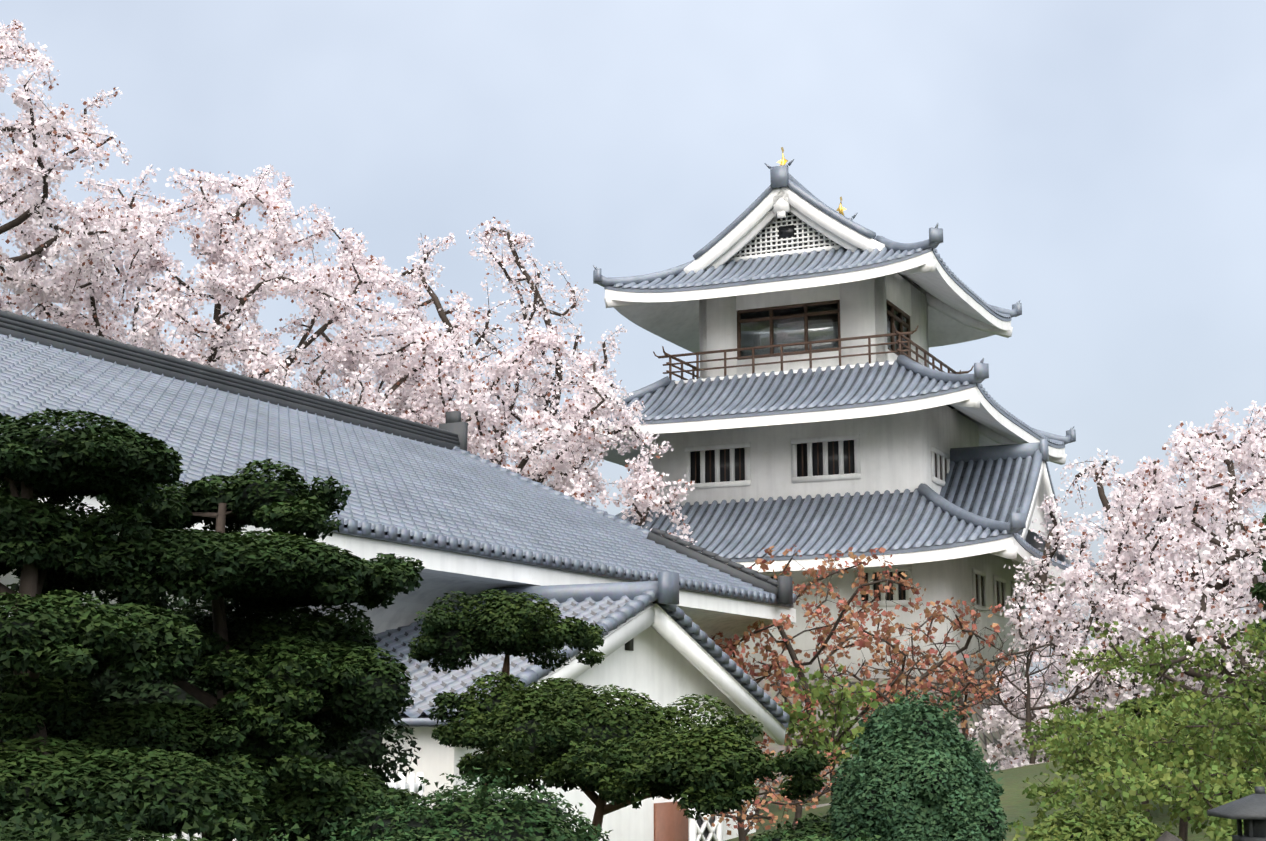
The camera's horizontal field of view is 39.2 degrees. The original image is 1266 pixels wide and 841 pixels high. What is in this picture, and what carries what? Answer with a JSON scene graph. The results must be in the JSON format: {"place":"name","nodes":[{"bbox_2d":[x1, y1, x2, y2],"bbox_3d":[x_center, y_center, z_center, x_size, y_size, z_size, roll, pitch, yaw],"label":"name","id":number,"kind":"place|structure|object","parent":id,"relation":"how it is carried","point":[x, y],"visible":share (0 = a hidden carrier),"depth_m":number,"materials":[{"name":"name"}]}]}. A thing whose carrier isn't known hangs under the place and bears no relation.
{"place":"outdoors","nodes":[
{"label":"outdoors","id":0,"kind":"place"},
{"bbox_2d":[0,19,170,314],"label":"cherry tree","id":1,"kind":"object","parent":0,"point":[19,170],"depth_m":42.08,"materials":[{"name":"pink plant"}]},
{"bbox_2d":[0,164,490,455],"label":"cherry tree","id":2,"kind":"object","parent":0,"point":[269,197],"depth_m":45.39,"materials":[{"name":"pink plant"}]},
{"bbox_2d":[0,310,792,604],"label":"roof ridge","id":3,"kind":"structure","parent":0,"point":[451,433],"depth_m":32.22,"materials":[{"name":"grey tile"}]},
{"bbox_2d":[373,217,626,501],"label":"cherry tree","id":4,"kind":"object","parent":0,"point":[545,380],"depth_m":50.23,"materials":[{"name":"pink plant"}]},
{"bbox_2d":[342,300,701,552],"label":"cherry tree","id":5,"kind":"object","parent":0,"point":[529,417],"depth_m":44.76,"materials":[{"name":"pink plant"}]},
{"bbox_2d":[0,0,1265,733],"label":"sky","id":6,"kind":"structure","parent":0,"point":[1097,166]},
{"bbox_2d":[625,638,714,840],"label":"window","id":7,"kind":"structure","parent":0,"point":[629,645],"depth_m":25.56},
{"bbox_2d":[753,738,845,829],"bbox_3d":[2.266,5.256,25.270,2.211,1.490,2.217,0,-10,1],"label":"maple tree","id":8,"kind":"object","parent":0,"point":[828,794],"depth_m":25.13,"materials":[{"name":"plant"}]},
{"bbox_2d":[802,803,830,807],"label":"garden path","id":9,"kind":"structure","parent":0,"point":[821,805],"depth_m":32.74,"materials":[{"name":"grey stone"}]},
{"bbox_2d":[690,213,1021,615],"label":"window lattices","id":10,"kind":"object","parent":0,"point":[788,231],"depth_m":53.97,"materials":[{"name":"black wood"}]},
{"bbox_2d":[725,736,1220,840],"bbox_3d":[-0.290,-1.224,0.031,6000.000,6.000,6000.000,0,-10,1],"label":"ground","id":11,"kind":"structure","parent":0,"point":[1015,802],"depth_m":27.90,"materials":[{"name":"green plant"}]},
{"bbox_2d":[0,408,271,840],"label":"conifer tree","id":12,"kind":"object","parent":11,"relation":"on","point":[127,644],"depth_m":10.44,"materials":[{"name":"green plant"}]},
{"bbox_2d":[0,801,309,840],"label":"yew shrub","id":13,"kind":"object","parent":11,"relation":"on","point":[39,831],"visible":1,"depth_m":8.11,"materials":[{"name":"green plant"}]},
{"bbox_2d":[0,591,420,840],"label":"conifer tree","id":14,"kind":"object","parent":11,"relation":"on","point":[112,694],"depth_m":15.83,"materials":[{"name":"green plant"}]},
{"bbox_2d":[0,458,425,840],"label":"conifer tree","id":15,"kind":"object","parent":11,"relation":"on","point":[206,565],"depth_m":11.45,"materials":[{"name":"green plant"}]},
{"bbox_2d":[259,817,439,840],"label":"box shrub","id":16,"kind":"object","parent":11,"relation":"on","point":[353,836],"visible":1,"depth_m":9.60,"materials":[{"name":"green plant"}]},
{"bbox_2d":[2,482,795,840],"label":"hall walls","id":17,"kind":"structure","parent":11,"relation":"on","point":[666,660],"depth_m":24.15,"materials":[{"name":"white paint"}]},
{"bbox_2d":[0,532,772,645],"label":"eaves","id":18,"kind":"object","parent":17,"relation":"attached to","point":[402,610],"visible":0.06,"depth_m":24.38,"materials":[{"name":"paint"}]},
{"bbox_2d":[0,334,774,596],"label":"hall roof","id":19,"kind":"structure","parent":17,"relation":"on","point":[398,482],"depth_m":26.71,"materials":[{"name":"tile"}]},
{"bbox_2d":[158,446,796,727],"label":"roof trim","id":20,"kind":"structure","parent":19,"relation":"attached to","point":[642,591],"depth_m":24.43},
{"bbox_2d":[372,595,631,717],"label":"wing roof","id":21,"kind":"structure","parent":17,"relation":"on","point":[427,684],"depth_m":22.00,"materials":[{"name":"tile"}]},
{"bbox_2d":[654,801,687,840],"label":"hall door","id":22,"kind":"structure","parent":17,"relation":"in","point":[670,822],"depth_m":24.65,"materials":[{"name":"brown wood"}]},
{"bbox_2d":[652,602,774,710],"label":"wing roof","id":23,"kind":"structure","parent":17,"relation":"on","point":[709,648],"depth_m":25.17,"materials":[{"name":"tile"}]},
{"bbox_2d":[347,766,611,840],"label":"box shrub","id":24,"kind":"object","parent":11,"relation":"on","point":[510,806],"depth_m":10.82,"materials":[{"name":"green plant"}]},
{"bbox_2d":[408,589,606,798],"bbox_3d":[-1.127,3.016,15.555,1.792,3.049,1.600,0,-10,1],"label":"niwaki pine","id":25,"kind":"object","parent":11,"relation":"on","point":[555,633],"depth_m":15.41,"materials":[{"name":"green plant"}]},
{"bbox_2d":[428,671,833,840],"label":"niwaki pine","id":26,"kind":"object","parent":11,"relation":"on","point":[616,771],"depth_m":13.38,"materials":[{"name":"green plant"}]},
{"bbox_2d":[668,779,816,840],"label":"maple tree","id":27,"kind":"object","parent":11,"relation":"on","point":[759,806],"depth_m":23.09,"materials":[{"name":"orange plant"}]},
{"bbox_2d":[715,636,815,748],"bbox_3d":[1.759,5.586,32.441,3.189,3.288,3.384,-7,-12,35],"label":"orange maple tree","id":28,"kind":"object","parent":11,"relation":"on","point":[787,690],"depth_m":32.22,"materials":[{"name":"orange plant"}]},
{"bbox_2d":[747,807,838,840],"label":"box shrub","id":29,"kind":"object","parent":11,"relation":"on","point":[804,825],"depth_m":16.21,"materials":[{"name":"green plant"}]},
{"bbox_2d":[757,830,880,840],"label":"box shrub","id":30,"kind":"object","parent":11,"relation":"on","point":[828,838],"visible":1,"depth_m":11.87,"materials":[{"name":"green plant"}]},
{"bbox_2d":[555,187,1111,682],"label":"castle walls","id":31,"kind":"structure","parent":11,"relation":"on","point":[897,445],"depth_m":53.47,"materials":[{"name":"white paint"}]},
{"bbox_2d":[559,248,1060,568],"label":"roof tiles","id":32,"kind":"object","parent":31,"relation":"on","point":[861,496],"visible":0.06,"depth_m":52.07,"materials":[{"name":"grey tile"}]},
{"bbox_2d":[537,159,1106,579],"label":"tiled roofs","id":33,"kind":"structure","parent":32,"relation":"on","point":[781,177],"depth_m":52.15,"materials":[{"name":"grey tile"}]},
{"bbox_2d":[777,147,845,215],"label":"roof ornaments","id":34,"kind":"object","parent":33,"relation":"on","point":[840,209],"visible":0.71,"depth_m":55.50},
{"bbox_2d":[653,299,1020,612],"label":"castle woodwork","id":35,"kind":"object","parent":31,"relation":"attached to","point":[900,333],"visible":0.46,"depth_m":54.55,"materials":[{"name":"brown wood"}]},
{"bbox_2d":[741,303,906,355],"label":"windows","id":36,"kind":"structure","parent":35,"relation":"in","point":[796,337],"depth_m":54.93,"materials":[{"name":"brown wood"}]},
{"bbox_2d":[767,663,910,801],"bbox_3d":[3.292,5.271,29.325,2.613,2.492,2.255,-2,-10,14],"label":"tree","id":37,"kind":"object","parent":11,"relation":"on","point":[816,692],"depth_m":29.19,"materials":[{"name":"green plant"}]},
{"bbox_2d":[711,545,1016,800],"bbox_3d":[3.608,5.010,35.398,7.801,5.098,8.099,0,-10,1],"label":"orange maple tree","id":38,"kind":"object","parent":11,"relation":"on","point":[866,642],"depth_m":35.17,"materials":[{"name":"orange plant"}]},
{"bbox_2d":[808,640,995,724],"bbox_3d":[4.978,5.517,33.217,3.407,2.831,3.288,0,-10,1],"label":"bare tree","id":39,"kind":"object","parent":11,"relation":"on","point":[887,699],"depth_m":33.07,"materials":[{"name":"brown plant"}]},
{"bbox_2d":[755,677,1073,796],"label":"castle stone base","id":40,"kind":"object","parent":11,"relation":"on","point":[985,738],"visible":0.02,"depth_m":48.77,"materials":[{"name":"grey stone"}]},
{"bbox_2d":[828,688,1016,840],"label":"cone shrub","id":41,"kind":"object","parent":11,"relation":"on","point":[894,723],"depth_m":13.14,"materials":[{"name":"green plant"}]},
{"bbox_2d":[852,607,1061,738],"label":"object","id":42,"kind":"object","parent":11,"relation":"on","point":[961,701],"visible":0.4,"depth_m":37.15,"materials":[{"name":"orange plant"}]},
{"bbox_2d":[951,639,1107,763],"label":"bare tree branches","id":43,"kind":"object","parent":11,"relation":"on","point":[1028,710],"visible":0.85,"depth_m":35.20,"materials":[{"name":"brown plant"}]},
{"bbox_2d":[1008,784,1162,840],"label":"lime shrub","id":44,"kind":"object","parent":11,"relation":"on","point":[1098,822],"depth_m":10.37,"materials":[{"name":"green plant"}]},
{"bbox_2d":[1015,692,1206,767],"bbox_3d":[7.570,4.714,26.273,3.326,1.410,3.602,-8,-13,39],"label":"lime tree","id":45,"kind":"object","parent":11,"relation":"on","point":[1080,716],"depth_m":26.03,"materials":[{"name":"green plant"}]},
{"bbox_2d":[999,448,1233,719],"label":"cherry tree","id":46,"kind":"object","parent":11,"relation":"on","point":[1070,545],"depth_m":46.62,"materials":[{"name":"pink plant"}]},
{"bbox_2d":[968,400,1265,771],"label":"cherry tree","id":47,"kind":"object","parent":11,"relation":"on","point":[1078,573],"depth_m":39.22,"materials":[{"name":"pink plant"}]},
{"bbox_2d":[1028,714,1256,818],"bbox_3d":[6.732,4.527,23.183,2.805,1.385,2.995,0,-10,1],"label":"lime tree","id":48,"kind":"object","parent":11,"relation":"on","point":[1092,753],"depth_m":22.94,"materials":[{"name":"green plant"}]},
{"bbox_2d":[1022,745,1265,840],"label":"lime tree","id":49,"kind":"object","parent":11,"relation":"on","point":[1148,788],"depth_m":19.14,"materials":[{"name":"green plant"}]},
{"bbox_2d":[1053,618,1265,701],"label":"lime tree","id":50,"kind":"object","parent":11,"relation":"on","point":[1153,671],"depth_m":29.59,"materials":[{"name":"green plant"}]},
{"bbox_2d":[1099,690,1219,761],"bbox_3d":[9.008,5.072,29.248,2.645,1.248,2.114,0,-10,1],"label":"bank bush","id":51,"kind":"object","parent":11,"relation":"on","point":[1163,699],"depth_m":28.91,"materials":[{"name":"green plant"}]},
{"bbox_2d":[1156,831,1182,840],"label":"garden stone","id":52,"kind":"object","parent":11,"relation":"on","point":[1166,836],"visible":1,"depth_m":8.53,"materials":[{"name":"grey stone"}]},
{"bbox_2d":[1073,523,1265,718],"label":"cherry tree","id":53,"kind":"object","parent":11,"relation":"on","point":[1163,585],"depth_m":35.90,"materials":[{"name":"pink plant"}]},
{"bbox_2d":[1114,510,1265,706],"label":"cherry tree","id":54,"kind":"object","parent":11,"relation":"on","point":[1203,636],"depth_m":32.35,"materials":[{"name":"pink plant"}]},
{"bbox_2d":[1134,673,1265,790],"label":"lime tree","id":55,"kind":"object","parent":11,"relation":"on","point":[1239,710],"depth_m":21.10,"materials":[{"name":"green plant"}]},
{"bbox_2d":[1193,819,1243,840],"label":"lime shrub","id":56,"kind":"object","parent":11,"relation":"on","point":[1223,833],"visible":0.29,"depth_m":15.46,"materials":[{"name":"green plant"}]},
{"bbox_2d":[1171,700,1265,797],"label":"bank bush","id":57,"kind":"object","parent":11,"relation":"on","point":[1205,714],"depth_m":23.97,"materials":[{"name":"green plant"}]},
{"bbox_2d":[1207,786,1265,840],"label":"garden lantern","id":58,"kind":"object","parent":11,"relation":"on","point":[1250,810],"visible":1,"depth_m":11.37,"materials":[{"name":"stone"}]},
{"bbox_2d":[1208,784,1265,839],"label":"bank bush","id":59,"kind":"object","parent":11,"relation":"on","point":[1214,819],"visible":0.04,"depth_m":18.34,"materials":[{"name":"green plant"}]},
{"bbox_2d":[1243,512,1265,649],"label":"conifer tree","id":60,"kind":"object","parent":11,"relation":"on","point":[1258,589],"depth_m":33.59,"materials":[{"name":"green plant"}]},
{"bbox_2d":[1093,403,1265,647],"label":"cherry tree","id":61,"kind":"object","parent":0,"point":[1261,431],"depth_m":50.96,"materials":[{"name":"pink plant"}]}
]}

